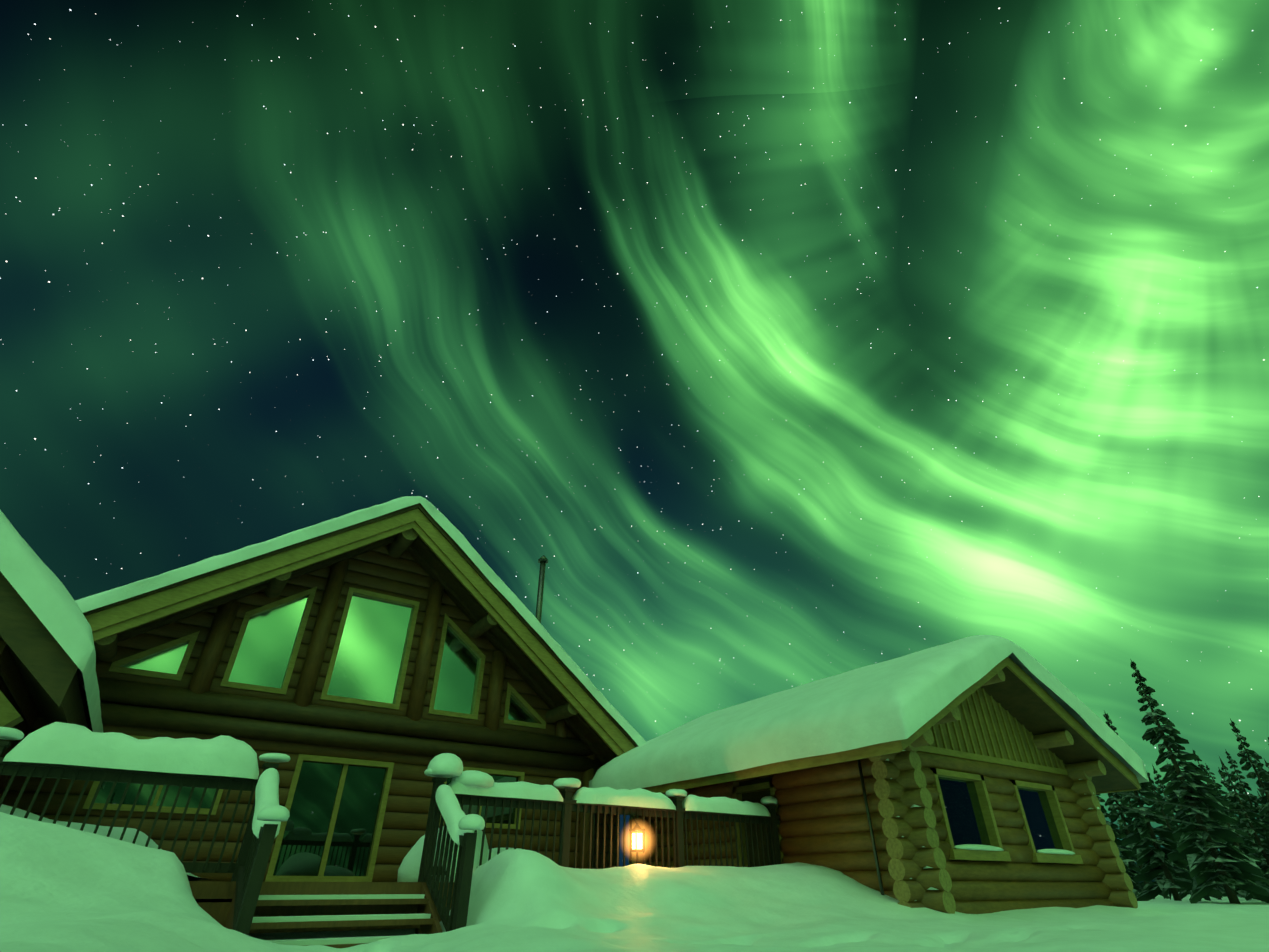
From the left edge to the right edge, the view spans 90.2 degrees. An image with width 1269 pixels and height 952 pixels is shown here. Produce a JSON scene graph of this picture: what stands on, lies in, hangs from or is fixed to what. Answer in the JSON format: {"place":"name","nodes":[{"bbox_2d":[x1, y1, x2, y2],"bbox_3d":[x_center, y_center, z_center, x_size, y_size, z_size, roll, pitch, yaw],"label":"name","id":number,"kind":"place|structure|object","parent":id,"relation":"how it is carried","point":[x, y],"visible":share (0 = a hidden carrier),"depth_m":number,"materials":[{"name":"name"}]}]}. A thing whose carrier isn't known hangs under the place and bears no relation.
{"place":"outdoors","nodes":[
{"label":"outdoors","id":0,"kind":"place"},
{"bbox_2d":[0,544,581,881],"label":"log wall","id":1,"kind":"structure","parent":0,"point":[381,570],"depth_m":12.88,"materials":[{"name":"brown wood"}]},
{"bbox_2d":[82,587,545,881],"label":"windows","id":2,"kind":"structure","parent":1,"relation":"in","point":[330,830],"depth_m":12.82,"materials":[{"name":"clear glass"}]},
{"bbox_2d":[75,496,646,745],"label":"snow on roof","id":3,"kind":"structure","parent":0,"point":[105,598],"depth_m":13.56,"materials":[{"name":"white snow"}]},
{"bbox_2d":[0,812,1268,951],"bbox_3d":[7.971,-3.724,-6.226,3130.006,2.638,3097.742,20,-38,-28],"label":"snow ground","id":4,"kind":"structure","parent":0,"point":[64,889],"depth_m":6.14,"materials":[{"name":"white snow"}]},
{"bbox_2d":[0,510,102,791],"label":"annex building","id":5,"kind":"structure","parent":4,"relation":"on","point":[47,658],"depth_m":6.81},
{"bbox_2d":[189,881,453,947],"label":"steps","id":6,"kind":"structure","parent":4,"relation":"on","point":[282,907],"depth_m":6.77,"materials":[{"name":"brown wood"}]},
{"bbox_2d":[0,804,211,880],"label":"snow heap","id":7,"kind":"object","parent":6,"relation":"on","point":[129,836],"visible":0.17,"depth_m":6.66,"materials":[{"name":"white snow"}]},
{"bbox_2d":[0,740,780,934],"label":"deck railing","id":8,"kind":"object","parent":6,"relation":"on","point":[247,869],"visible":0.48,"depth_m":6.99,"materials":[{"name":"brown wood"}]},
{"bbox_2d":[0,722,777,881],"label":"railing snow","id":9,"kind":"structure","parent":8,"relation":"on","point":[80,745],"depth_m":6.99,"materials":[{"name":"white snow"}]},
{"bbox_2d":[629,815,644,851],"bbox_3d":[0.024,5.224,9.270,0.170,0.490,0.230,20,-38,-28],"label":"lantern","id":10,"kind":"object","parent":8,"relation":"hanging from","point":[635,841],"visible":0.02,"depth_m":9.17,"materials":[{"name":"glass"}]},
{"bbox_2d":[37,503,637,868],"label":"lodge","id":11,"kind":"structure","parent":4,"relation":"on","point":[439,555],"depth_m":13.55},
{"bbox_2d":[629,657,1140,913],"bbox_3d":[4.380,6.778,13.131,7.280,4.200,8.140,20,-38,-28],"label":"log cabin","id":12,"kind":"object","parent":4,"relation":"on","point":[978,797],"visible":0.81,"depth_m":10.54,"materials":[{"name":"brown wood"}]},
{"bbox_2d":[589,635,1148,789],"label":"snow-covered roof","id":13,"kind":"structure","parent":12,"relation":"on","point":[903,697],"depth_m":11.00,"materials":[{"name":"white snow"}]},
{"bbox_2d":[1096,659,1268,903],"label":"spruce trees","id":14,"kind":"object","parent":4,"relation":"on","point":[1194,862],"visible":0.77,"depth_m":20.68,"materials":[{"name":"green plant"}]},
{"bbox_2d":[0,0,1268,882],"label":"sky","id":15,"kind":"structure","parent":0,"point":[796,342],"materials":[{"name":"green"}]}
]}

